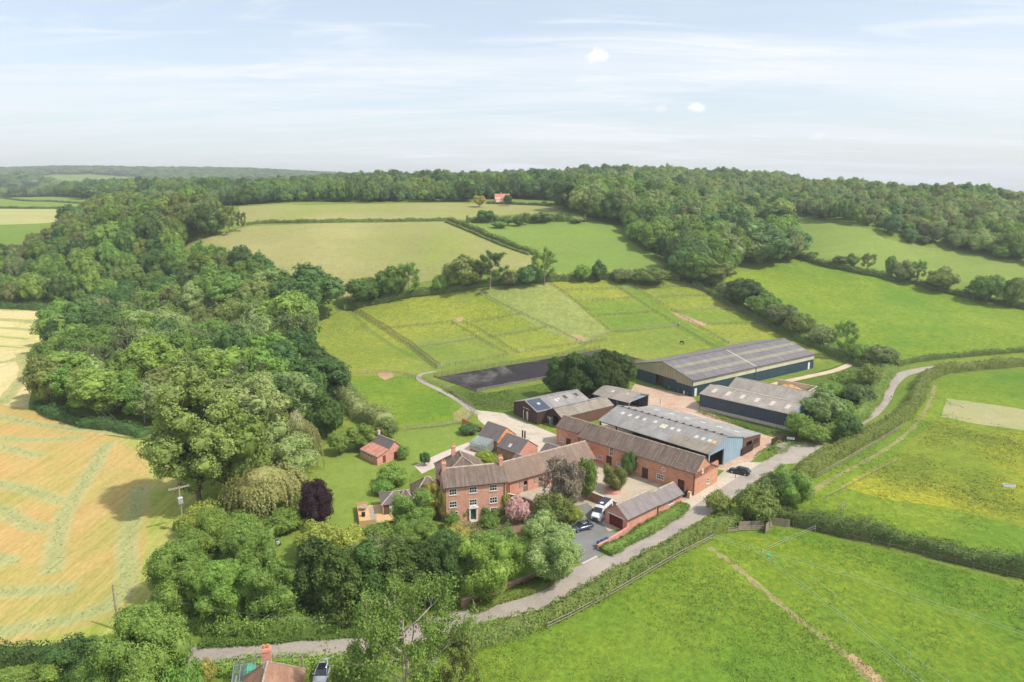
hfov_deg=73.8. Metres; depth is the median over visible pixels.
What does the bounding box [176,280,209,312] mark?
tree
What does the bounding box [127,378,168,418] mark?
tree
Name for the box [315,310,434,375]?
pasture
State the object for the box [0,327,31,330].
cut grass row
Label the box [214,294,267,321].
tree
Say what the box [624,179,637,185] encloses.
tree
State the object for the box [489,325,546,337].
post and rail fence
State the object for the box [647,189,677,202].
tree
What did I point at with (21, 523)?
cut grass row
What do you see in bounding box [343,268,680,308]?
hedge
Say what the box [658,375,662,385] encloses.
sliding door
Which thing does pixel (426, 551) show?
tree
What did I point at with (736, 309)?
post and rail fence
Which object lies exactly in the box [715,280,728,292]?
tree
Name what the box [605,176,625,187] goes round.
tree
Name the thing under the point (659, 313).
post and rail fence
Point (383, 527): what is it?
bush
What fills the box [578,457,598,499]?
tree
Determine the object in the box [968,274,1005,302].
tree
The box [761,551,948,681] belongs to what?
electric tape fence
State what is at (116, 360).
tree
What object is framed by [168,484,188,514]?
power pole
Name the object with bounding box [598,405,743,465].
open fronted barn
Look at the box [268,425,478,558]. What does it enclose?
lawn
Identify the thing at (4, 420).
cut grass row
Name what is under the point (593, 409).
boarded shed
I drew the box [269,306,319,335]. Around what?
tree
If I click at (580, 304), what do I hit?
post and rail fence
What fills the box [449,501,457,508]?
window
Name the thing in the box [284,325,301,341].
tree
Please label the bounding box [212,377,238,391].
tree
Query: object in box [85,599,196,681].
tree
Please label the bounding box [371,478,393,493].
bush
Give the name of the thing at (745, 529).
post and rail fence
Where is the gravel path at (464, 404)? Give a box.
[416,371,479,413]
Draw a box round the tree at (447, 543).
[429,528,476,600]
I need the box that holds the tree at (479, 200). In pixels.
[473,195,485,205]
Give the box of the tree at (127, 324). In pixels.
[113,319,130,330]
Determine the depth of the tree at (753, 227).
370.67 m
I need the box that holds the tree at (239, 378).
[218,372,255,383]
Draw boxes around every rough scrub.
[442,386,553,409]
[808,369,871,427]
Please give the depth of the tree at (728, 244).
345.14 m
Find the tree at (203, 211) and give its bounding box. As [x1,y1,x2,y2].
[188,204,220,236]
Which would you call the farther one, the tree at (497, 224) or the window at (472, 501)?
the tree at (497, 224)
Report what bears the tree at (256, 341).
on the ground at (904, 387)
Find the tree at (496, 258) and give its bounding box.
[471,249,509,289]
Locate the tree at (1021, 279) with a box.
[1005,277,1023,284]
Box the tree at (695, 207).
[673,199,704,216]
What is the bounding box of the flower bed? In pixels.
[461,516,524,533]
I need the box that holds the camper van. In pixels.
[591,497,612,521]
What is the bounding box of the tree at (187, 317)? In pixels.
[177,312,192,323]
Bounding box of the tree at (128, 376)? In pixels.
[105,368,139,415]
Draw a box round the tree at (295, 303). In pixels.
[255,289,322,337]
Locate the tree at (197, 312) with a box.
[186,304,206,322]
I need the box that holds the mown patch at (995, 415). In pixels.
[941,399,1023,429]
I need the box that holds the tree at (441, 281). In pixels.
[431,273,451,290]
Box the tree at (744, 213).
[728,206,753,225]
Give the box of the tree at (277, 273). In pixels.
[261,268,290,283]
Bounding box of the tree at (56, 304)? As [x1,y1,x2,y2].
[33,295,67,337]
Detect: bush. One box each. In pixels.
[154,656,211,681]
[175,498,227,530]
[223,509,259,526]
[263,506,305,534]
[292,518,342,551]
[328,661,345,681]
[333,523,366,549]
[361,519,393,544]
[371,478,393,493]
[373,415,398,436]
[376,462,407,484]
[444,520,471,539]
[468,530,505,553]
[480,507,490,514]
[532,491,574,522]
[564,503,584,522]
[703,489,732,512]
[784,410,813,435]
[794,421,831,443]
[815,381,842,396]
[831,399,856,419]
[842,383,877,402]
[854,363,884,384]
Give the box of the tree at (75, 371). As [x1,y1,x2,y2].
[65,363,104,393]
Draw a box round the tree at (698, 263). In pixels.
[675,251,715,279]
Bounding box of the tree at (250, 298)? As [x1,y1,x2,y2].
[239,291,272,302]
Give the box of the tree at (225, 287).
[203,272,249,301]
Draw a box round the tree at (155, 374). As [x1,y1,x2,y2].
[129,365,174,392]
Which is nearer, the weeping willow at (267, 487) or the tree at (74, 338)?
the weeping willow at (267, 487)
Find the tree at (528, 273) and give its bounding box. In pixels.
[516,265,539,285]
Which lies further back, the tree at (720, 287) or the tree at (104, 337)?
the tree at (720, 287)
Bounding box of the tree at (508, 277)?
[498,270,519,286]
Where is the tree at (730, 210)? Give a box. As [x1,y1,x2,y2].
[717,202,740,219]
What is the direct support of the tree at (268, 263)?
on the ground at (904, 387)
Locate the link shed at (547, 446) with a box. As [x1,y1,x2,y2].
[539,442,559,451]
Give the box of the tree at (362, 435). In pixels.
[345,423,376,447]
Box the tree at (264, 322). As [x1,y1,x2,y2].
[242,314,284,335]
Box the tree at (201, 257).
[177,251,218,273]
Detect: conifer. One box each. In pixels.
[290,535,332,615]
[310,542,363,627]
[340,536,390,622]
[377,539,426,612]
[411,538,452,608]
[540,356,565,392]
[556,352,586,394]
[576,354,588,360]
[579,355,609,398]
[598,348,625,387]
[615,353,637,388]
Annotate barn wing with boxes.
[556,415,587,445]
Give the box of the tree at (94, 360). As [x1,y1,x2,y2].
[74,357,104,374]
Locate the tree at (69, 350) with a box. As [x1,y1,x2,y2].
[57,346,91,355]
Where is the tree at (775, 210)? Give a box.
[754,205,800,224]
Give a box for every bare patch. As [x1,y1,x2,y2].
[378,373,393,379]
[572,334,584,340]
[672,312,706,325]
[812,478,833,494]
[845,653,884,681]
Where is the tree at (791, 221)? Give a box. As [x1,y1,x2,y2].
[778,214,801,228]
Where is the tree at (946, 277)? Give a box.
[927,265,961,288]
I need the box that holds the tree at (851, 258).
[846,252,859,265]
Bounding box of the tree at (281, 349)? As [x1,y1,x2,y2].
[263,339,305,371]
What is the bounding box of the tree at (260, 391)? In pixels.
[223,371,291,428]
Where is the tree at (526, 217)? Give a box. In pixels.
[522,212,530,222]
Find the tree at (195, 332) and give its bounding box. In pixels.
[177,324,212,338]
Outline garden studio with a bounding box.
[378,489,411,514]
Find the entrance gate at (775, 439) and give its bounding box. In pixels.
[771,434,783,445]
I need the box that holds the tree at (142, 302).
[119,299,147,309]
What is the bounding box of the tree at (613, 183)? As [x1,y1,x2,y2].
[594,178,619,187]
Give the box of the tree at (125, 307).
[123,306,134,310]
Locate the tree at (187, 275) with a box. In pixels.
[175,269,198,287]
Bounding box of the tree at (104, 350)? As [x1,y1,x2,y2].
[80,342,121,361]
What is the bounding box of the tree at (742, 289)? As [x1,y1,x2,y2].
[723,277,765,303]
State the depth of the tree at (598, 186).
419.06 m
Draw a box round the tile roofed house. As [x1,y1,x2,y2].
[242,644,306,681]
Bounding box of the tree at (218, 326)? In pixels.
[198,325,226,338]
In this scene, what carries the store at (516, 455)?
on the ground at (904, 387)
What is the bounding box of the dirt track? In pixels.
[771,363,852,384]
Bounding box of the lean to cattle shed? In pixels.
[638,405,761,455]
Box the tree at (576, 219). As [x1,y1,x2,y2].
[570,216,582,222]
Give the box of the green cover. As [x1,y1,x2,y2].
[242,664,255,675]
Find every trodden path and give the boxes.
[707,546,872,681]
[831,385,936,477]
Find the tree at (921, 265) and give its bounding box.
[911,260,928,280]
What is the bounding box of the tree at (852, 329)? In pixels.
[830,318,861,349]
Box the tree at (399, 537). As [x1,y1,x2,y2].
[388,527,418,544]
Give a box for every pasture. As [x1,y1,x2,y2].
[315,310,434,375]
[328,376,469,429]
[447,528,1023,681]
[723,260,1023,359]
[790,370,1023,555]
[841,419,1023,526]
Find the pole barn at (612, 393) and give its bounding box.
[593,385,649,407]
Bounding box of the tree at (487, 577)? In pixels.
[456,532,513,602]
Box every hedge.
[0,196,83,203]
[0,206,77,208]
[0,632,84,668]
[212,650,347,677]
[244,217,447,225]
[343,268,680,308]
[445,220,529,254]
[447,217,535,254]
[461,510,742,652]
[466,212,586,222]
[486,201,551,206]
[544,516,586,527]
[692,279,888,368]
[742,506,1023,578]
[794,355,1023,478]
[795,252,1023,309]
[893,346,1023,366]
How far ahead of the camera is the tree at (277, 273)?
300.81 m
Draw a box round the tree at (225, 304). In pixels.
[213,297,241,321]
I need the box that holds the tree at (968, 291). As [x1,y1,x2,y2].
[963,285,976,298]
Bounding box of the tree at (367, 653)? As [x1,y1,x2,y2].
[342,637,382,681]
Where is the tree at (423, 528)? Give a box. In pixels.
[390,516,438,547]
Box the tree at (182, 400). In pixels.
[136,365,242,503]
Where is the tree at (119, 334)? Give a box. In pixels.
[106,317,146,349]
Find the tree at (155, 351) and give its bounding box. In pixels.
[120,334,182,380]
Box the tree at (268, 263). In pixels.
[246,251,277,273]
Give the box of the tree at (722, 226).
[712,222,736,233]
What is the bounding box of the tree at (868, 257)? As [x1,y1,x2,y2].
[860,252,877,266]
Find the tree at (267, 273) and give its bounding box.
[253,267,292,284]
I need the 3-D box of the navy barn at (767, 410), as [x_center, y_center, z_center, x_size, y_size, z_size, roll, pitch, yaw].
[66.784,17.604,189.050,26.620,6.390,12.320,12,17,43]
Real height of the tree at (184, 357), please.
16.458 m
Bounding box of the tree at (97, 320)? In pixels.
[86,310,109,327]
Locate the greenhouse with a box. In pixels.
[469,435,493,452]
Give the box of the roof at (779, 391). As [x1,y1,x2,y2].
[728,377,815,418]
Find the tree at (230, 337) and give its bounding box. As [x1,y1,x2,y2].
[214,325,253,350]
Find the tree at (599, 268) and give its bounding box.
[592,258,606,281]
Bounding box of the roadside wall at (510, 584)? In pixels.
[460,572,540,607]
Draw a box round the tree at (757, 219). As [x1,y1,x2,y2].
[752,217,765,223]
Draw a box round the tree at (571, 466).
[538,454,587,495]
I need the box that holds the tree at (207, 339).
[199,332,219,349]
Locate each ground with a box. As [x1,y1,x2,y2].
[0,173,1023,681]
[437,383,551,412]
[726,363,859,441]
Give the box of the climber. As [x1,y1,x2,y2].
[500,491,510,508]
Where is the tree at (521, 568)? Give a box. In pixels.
[505,536,534,580]
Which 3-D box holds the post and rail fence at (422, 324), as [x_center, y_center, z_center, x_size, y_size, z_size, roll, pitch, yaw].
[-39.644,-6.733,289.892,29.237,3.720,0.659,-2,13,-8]
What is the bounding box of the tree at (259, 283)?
[236,275,274,299]
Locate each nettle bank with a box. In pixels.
[197,618,404,649]
[467,569,571,613]
[596,501,690,556]
[696,409,771,432]
[754,440,790,460]
[788,439,822,446]
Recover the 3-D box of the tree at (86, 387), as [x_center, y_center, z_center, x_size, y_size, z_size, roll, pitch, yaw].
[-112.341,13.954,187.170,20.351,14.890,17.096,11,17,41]
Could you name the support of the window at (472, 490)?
in the farmhouse at (472, 485)
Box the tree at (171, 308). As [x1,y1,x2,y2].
[163,303,188,315]
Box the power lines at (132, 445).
[94,409,185,488]
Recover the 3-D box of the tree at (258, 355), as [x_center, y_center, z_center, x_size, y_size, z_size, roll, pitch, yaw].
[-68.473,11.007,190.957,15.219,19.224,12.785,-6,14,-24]
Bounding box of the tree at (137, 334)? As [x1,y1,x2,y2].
[124,327,172,349]
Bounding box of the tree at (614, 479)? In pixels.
[602,463,627,489]
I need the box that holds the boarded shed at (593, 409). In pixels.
[547,396,613,425]
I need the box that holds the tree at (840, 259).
[832,255,849,264]
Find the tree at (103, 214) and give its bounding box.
[97,204,124,223]
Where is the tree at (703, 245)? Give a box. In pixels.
[694,236,713,255]
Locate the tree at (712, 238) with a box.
[696,234,724,251]
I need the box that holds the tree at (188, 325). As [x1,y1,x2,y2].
[177,321,193,327]
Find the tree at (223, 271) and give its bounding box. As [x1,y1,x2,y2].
[217,267,241,275]
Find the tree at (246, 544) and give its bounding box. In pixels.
[216,524,279,570]
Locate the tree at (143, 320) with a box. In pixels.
[126,311,154,332]
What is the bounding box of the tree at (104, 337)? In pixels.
[100,334,128,350]
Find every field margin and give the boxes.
[0,308,27,310]
[7,438,201,646]
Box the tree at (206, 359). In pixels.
[177,346,227,380]
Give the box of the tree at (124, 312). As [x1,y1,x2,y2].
[105,309,133,318]
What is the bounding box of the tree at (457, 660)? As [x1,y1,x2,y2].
[437,623,484,681]
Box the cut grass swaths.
[0,319,146,634]
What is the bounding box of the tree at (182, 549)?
[141,533,212,590]
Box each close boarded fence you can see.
[739,520,763,529]
[772,518,789,526]
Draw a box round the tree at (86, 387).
[64,367,137,417]
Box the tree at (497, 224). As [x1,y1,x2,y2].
[491,221,506,227]
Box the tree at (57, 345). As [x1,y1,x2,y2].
[46,335,64,354]
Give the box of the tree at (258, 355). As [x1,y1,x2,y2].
[243,346,292,376]
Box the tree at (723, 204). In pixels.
[713,200,731,209]
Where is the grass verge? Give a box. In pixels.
[821,363,898,441]
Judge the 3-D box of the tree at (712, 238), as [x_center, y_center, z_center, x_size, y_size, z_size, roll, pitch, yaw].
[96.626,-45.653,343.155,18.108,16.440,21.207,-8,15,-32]
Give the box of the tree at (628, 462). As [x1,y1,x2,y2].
[620,451,637,475]
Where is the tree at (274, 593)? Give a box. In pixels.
[233,559,299,617]
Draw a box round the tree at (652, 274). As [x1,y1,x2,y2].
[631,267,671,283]
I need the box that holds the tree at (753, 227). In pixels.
[746,222,766,234]
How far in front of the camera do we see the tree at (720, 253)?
331.05 m
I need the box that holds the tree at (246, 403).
[236,399,271,428]
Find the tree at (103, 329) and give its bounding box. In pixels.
[94,324,116,337]
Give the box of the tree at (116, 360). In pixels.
[101,350,144,380]
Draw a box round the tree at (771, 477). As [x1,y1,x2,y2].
[752,471,782,497]
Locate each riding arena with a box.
[437,349,642,390]
[635,338,815,396]
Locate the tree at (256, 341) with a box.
[246,331,269,347]
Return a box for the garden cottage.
[359,428,400,465]
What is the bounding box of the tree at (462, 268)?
[441,254,485,289]
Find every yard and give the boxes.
[477,410,561,451]
[518,462,688,530]
[601,384,773,469]
[687,462,761,508]
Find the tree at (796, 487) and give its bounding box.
[773,463,815,505]
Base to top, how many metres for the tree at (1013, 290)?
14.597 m
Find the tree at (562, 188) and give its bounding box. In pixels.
[550,175,581,203]
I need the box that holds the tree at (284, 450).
[264,420,319,472]
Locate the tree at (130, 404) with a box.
[113,381,157,422]
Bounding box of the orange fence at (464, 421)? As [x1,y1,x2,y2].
[462,418,481,431]
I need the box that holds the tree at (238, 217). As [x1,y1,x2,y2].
[235,210,246,231]
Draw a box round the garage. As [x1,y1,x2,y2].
[604,489,660,530]
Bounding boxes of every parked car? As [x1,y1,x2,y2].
[312,657,330,681]
[570,519,593,532]
[728,466,750,475]
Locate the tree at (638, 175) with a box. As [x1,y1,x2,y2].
[629,168,648,181]
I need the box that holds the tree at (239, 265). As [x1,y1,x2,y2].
[232,257,266,274]
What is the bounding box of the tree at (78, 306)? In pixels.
[54,297,98,315]
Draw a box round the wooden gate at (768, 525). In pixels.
[765,519,771,533]
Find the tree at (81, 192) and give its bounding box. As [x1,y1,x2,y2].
[71,186,89,197]
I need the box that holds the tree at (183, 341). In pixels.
[161,327,204,359]
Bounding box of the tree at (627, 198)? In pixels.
[610,184,636,222]
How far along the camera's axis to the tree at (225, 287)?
287.07 m
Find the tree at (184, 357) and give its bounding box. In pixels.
[171,350,199,366]
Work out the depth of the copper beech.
124.39 m
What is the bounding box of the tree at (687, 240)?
[666,223,698,254]
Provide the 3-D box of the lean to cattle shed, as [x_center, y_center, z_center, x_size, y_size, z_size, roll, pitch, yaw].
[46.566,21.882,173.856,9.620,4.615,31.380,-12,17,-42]
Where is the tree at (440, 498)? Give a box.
[437,490,445,518]
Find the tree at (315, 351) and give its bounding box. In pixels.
[299,343,338,370]
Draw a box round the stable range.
[503,440,595,493]
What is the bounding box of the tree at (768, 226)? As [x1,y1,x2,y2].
[752,221,774,238]
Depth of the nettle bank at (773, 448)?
162.58 m
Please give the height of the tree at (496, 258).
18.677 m
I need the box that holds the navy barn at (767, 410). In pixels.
[699,384,808,430]
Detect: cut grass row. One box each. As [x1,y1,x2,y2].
[0,318,35,323]
[0,319,33,322]
[0,327,30,330]
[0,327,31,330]
[0,354,26,403]
[0,354,28,403]
[0,357,22,362]
[0,414,132,436]
[0,415,123,434]
[0,435,86,442]
[0,436,84,441]
[0,442,49,459]
[0,444,45,457]
[0,479,68,505]
[0,481,69,503]
[0,485,146,634]
[0,502,55,532]
[0,505,50,530]
[0,551,25,568]
[0,554,19,566]
[0,580,81,599]
[0,583,79,596]
[38,441,117,576]
[44,442,113,574]
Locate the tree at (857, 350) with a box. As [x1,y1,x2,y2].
[845,342,872,358]
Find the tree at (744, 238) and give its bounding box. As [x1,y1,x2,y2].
[732,225,751,252]
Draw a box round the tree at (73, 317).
[61,311,88,328]
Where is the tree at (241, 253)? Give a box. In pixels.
[228,244,252,268]
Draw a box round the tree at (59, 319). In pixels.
[29,312,70,337]
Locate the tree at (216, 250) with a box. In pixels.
[203,245,230,267]
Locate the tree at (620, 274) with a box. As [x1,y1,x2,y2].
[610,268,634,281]
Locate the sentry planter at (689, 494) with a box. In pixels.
[687,491,691,498]
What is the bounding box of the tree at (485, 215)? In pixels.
[476,210,494,220]
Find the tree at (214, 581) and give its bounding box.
[190,556,256,619]
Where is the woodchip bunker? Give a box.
[777,379,817,391]
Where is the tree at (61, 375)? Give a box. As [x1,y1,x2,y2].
[39,362,98,407]
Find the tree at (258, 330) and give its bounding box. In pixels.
[245,323,267,336]
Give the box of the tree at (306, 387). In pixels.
[270,372,319,414]
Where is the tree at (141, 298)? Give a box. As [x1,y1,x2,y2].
[131,291,152,305]
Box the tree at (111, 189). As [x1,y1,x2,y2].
[105,186,119,194]
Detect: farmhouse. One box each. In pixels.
[400,443,506,522]
[494,192,509,201]
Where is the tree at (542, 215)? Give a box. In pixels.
[531,211,552,221]
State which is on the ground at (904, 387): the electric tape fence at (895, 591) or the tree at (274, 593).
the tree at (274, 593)
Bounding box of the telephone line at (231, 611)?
[115,585,340,621]
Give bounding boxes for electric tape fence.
[709,532,923,681]
[761,525,815,550]
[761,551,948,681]
[762,549,1021,634]
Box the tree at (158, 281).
[144,274,178,292]
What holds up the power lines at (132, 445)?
attached to the power pole at (180, 500)
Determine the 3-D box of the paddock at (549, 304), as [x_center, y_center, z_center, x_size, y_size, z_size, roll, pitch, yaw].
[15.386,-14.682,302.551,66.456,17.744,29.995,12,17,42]
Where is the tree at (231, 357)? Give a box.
[208,345,256,381]
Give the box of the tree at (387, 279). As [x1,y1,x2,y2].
[375,265,406,294]
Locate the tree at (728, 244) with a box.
[694,232,732,248]
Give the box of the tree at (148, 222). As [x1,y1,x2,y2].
[132,206,167,237]
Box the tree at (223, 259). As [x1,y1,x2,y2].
[212,252,233,270]
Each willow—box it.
[217,461,308,516]
[283,418,325,467]
[523,508,584,582]
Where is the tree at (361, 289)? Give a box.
[343,276,380,300]
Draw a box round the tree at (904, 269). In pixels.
[892,260,917,279]
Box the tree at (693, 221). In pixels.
[677,214,707,233]
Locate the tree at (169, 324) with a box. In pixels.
[148,317,178,333]
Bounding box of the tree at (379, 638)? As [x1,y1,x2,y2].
[315,567,500,681]
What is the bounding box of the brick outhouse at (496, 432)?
[478,421,516,450]
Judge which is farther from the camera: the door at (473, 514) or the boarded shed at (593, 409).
the boarded shed at (593, 409)
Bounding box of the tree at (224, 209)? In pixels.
[217,204,237,234]
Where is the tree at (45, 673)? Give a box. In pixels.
[0,658,64,681]
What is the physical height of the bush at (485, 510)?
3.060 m
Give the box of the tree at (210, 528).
[175,506,238,562]
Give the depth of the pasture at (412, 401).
202.27 m
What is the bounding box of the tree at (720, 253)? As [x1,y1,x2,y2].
[709,238,741,268]
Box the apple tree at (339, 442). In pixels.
[325,430,351,453]
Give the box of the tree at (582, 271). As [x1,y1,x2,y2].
[573,264,591,281]
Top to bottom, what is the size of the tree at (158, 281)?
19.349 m
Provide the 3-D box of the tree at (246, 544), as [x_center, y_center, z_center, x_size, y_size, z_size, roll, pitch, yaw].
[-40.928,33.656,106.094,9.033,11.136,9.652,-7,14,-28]
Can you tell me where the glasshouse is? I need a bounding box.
[231,658,258,681]
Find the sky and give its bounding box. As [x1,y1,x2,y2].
[0,0,1023,191]
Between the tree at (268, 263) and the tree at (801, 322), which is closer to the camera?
the tree at (801, 322)
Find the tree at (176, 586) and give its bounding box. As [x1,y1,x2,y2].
[148,547,202,614]
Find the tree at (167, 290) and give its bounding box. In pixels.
[153,282,184,306]
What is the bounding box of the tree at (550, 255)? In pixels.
[531,246,558,284]
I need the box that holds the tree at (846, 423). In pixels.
[834,412,864,437]
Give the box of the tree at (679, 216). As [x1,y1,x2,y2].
[674,213,688,222]
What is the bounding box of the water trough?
[1002,483,1015,487]
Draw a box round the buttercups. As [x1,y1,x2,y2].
[862,420,1023,512]
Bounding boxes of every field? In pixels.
[0,197,85,206]
[0,209,57,224]
[0,224,40,246]
[0,310,41,408]
[0,404,151,644]
[184,222,531,299]
[239,203,563,224]
[469,222,662,272]
[797,218,1023,284]
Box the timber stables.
[513,389,588,424]
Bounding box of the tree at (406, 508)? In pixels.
[388,487,433,523]
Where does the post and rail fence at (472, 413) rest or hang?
on the ground at (904, 387)
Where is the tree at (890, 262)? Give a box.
[885,255,897,273]
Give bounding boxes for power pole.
[112,584,117,618]
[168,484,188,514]
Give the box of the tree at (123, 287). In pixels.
[107,281,132,303]
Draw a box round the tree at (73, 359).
[44,351,96,392]
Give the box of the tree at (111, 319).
[78,304,125,325]
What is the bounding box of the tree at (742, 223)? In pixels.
[730,217,753,242]
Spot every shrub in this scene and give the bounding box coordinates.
[198,656,216,681]
[280,412,288,437]
[286,408,304,424]
[396,445,410,458]
[419,451,430,463]
[444,509,462,525]
[458,422,480,433]
[473,449,497,463]
[479,512,499,527]
[491,508,503,517]
[522,520,539,536]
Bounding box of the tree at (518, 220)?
[513,216,523,225]
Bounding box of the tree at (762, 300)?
[744,289,783,313]
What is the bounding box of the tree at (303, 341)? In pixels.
[292,330,319,360]
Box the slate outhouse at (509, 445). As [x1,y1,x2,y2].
[496,432,538,459]
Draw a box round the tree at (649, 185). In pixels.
[645,178,660,192]
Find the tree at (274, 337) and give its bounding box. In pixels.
[267,329,299,358]
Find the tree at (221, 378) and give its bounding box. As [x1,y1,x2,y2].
[211,374,230,386]
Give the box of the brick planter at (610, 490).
[604,486,620,494]
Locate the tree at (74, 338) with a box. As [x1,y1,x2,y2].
[56,326,109,350]
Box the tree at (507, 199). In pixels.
[503,195,512,204]
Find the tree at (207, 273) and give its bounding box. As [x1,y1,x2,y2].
[193,259,225,300]
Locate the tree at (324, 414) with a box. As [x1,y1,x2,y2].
[302,391,345,436]
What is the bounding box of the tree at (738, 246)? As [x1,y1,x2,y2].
[714,231,745,266]
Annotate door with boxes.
[468,505,477,520]
[566,438,570,444]
[606,455,611,465]
[609,514,622,528]
[642,467,647,479]
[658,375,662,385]
[678,479,684,491]
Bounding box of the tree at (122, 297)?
[110,290,133,306]
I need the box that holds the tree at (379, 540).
[361,530,392,547]
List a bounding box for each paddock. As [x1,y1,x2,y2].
[352,289,582,367]
[471,282,609,343]
[549,280,711,360]
[575,300,649,315]
[601,315,668,332]
[606,280,725,346]
[624,280,835,363]
[673,310,762,324]
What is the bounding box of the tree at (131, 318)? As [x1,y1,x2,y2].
[124,309,147,323]
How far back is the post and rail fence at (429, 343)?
273.67 m
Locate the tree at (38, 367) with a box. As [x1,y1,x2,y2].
[22,354,62,402]
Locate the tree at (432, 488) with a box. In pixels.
[421,481,442,516]
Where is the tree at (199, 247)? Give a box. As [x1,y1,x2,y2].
[187,239,214,261]
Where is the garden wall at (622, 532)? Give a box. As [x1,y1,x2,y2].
[597,527,628,549]
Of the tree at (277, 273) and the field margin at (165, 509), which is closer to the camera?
the field margin at (165, 509)
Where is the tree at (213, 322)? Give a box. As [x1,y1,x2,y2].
[191,317,231,331]
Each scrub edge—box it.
[0,299,48,309]
[30,399,154,437]
[161,604,340,640]
[170,510,280,536]
[330,383,397,427]
[373,519,516,549]
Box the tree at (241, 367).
[223,360,270,380]
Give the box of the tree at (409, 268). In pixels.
[396,262,420,289]
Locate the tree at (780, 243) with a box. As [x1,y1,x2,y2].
[751,228,794,258]
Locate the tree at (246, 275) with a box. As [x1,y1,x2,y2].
[238,272,253,280]
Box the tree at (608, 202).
[603,190,621,217]
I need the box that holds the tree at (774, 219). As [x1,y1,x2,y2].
[765,214,789,230]
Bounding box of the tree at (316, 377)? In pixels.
[303,363,329,403]
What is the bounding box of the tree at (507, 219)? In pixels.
[500,216,512,224]
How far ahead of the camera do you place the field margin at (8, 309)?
337.39 m
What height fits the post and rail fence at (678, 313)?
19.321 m
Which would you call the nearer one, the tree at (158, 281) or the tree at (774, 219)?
the tree at (158, 281)
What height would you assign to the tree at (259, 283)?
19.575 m
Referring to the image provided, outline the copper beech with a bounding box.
[298,476,334,523]
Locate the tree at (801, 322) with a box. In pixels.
[781,312,817,333]
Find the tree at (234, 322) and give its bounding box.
[228,319,241,326]
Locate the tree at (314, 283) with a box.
[268,262,345,308]
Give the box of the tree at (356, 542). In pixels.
[347,536,367,547]
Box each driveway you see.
[506,503,615,564]
[572,558,597,571]
[775,442,827,463]
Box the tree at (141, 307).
[128,304,146,310]
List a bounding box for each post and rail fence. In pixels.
[348,370,440,384]
[351,307,435,366]
[357,308,438,363]
[388,320,451,327]
[398,418,463,429]
[410,336,472,346]
[433,375,474,390]
[434,345,599,375]
[442,384,474,419]
[443,353,505,366]
[453,321,506,351]
[464,321,518,352]
[470,311,522,322]
[472,287,583,342]
[477,358,646,390]
[478,401,501,405]
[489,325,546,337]
[525,338,606,351]
[548,535,712,628]
[550,281,609,329]
[562,287,606,290]
[585,324,678,343]
[602,310,650,315]
[604,278,713,344]
[621,279,728,343]
[640,284,689,288]
[657,294,707,296]
[674,307,735,309]
[683,280,814,346]
[700,405,774,432]
[707,321,756,324]
[727,525,764,532]
[792,521,1023,580]
[816,424,903,477]
[826,459,897,498]
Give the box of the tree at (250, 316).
[236,303,262,326]
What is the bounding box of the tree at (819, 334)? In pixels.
[807,324,839,344]
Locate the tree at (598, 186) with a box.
[583,179,608,198]
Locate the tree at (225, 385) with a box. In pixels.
[211,379,238,390]
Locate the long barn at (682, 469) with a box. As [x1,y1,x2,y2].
[578,422,718,494]
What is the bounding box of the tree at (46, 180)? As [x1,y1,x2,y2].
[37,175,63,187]
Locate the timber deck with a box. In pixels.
[356,502,394,526]
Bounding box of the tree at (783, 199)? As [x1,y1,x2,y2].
[768,197,794,208]
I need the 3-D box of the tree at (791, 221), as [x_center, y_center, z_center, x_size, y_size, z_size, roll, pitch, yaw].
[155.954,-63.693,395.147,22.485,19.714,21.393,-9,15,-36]
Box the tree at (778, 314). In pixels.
[760,304,799,324]
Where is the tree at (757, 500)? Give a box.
[731,482,783,524]
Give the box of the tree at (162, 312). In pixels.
[146,306,183,321]
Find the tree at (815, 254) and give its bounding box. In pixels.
[806,252,818,257]
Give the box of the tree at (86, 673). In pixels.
[70,636,121,681]
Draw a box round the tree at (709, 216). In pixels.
[699,211,723,225]
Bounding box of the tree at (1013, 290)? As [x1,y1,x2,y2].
[1003,277,1023,307]
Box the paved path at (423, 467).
[414,442,496,472]
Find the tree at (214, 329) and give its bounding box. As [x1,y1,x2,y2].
[208,325,233,334]
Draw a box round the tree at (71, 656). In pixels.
[34,634,98,681]
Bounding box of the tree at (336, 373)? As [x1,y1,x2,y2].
[306,358,352,396]
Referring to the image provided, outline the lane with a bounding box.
[187,363,971,662]
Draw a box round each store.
[512,453,523,458]
[650,481,684,513]
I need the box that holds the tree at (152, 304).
[143,280,181,310]
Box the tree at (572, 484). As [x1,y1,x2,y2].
[548,461,584,505]
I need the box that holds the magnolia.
[504,493,532,522]
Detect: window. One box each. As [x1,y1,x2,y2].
[449,489,456,495]
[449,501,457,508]
[469,486,476,493]
[469,499,477,506]
[489,484,497,491]
[490,497,496,503]
[656,473,663,480]
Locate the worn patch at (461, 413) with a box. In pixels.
[453,406,471,419]
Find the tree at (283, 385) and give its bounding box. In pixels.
[272,374,301,416]
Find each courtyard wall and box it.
[508,493,535,509]
[581,492,617,504]
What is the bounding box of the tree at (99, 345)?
[88,343,115,357]
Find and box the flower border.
[464,514,506,527]

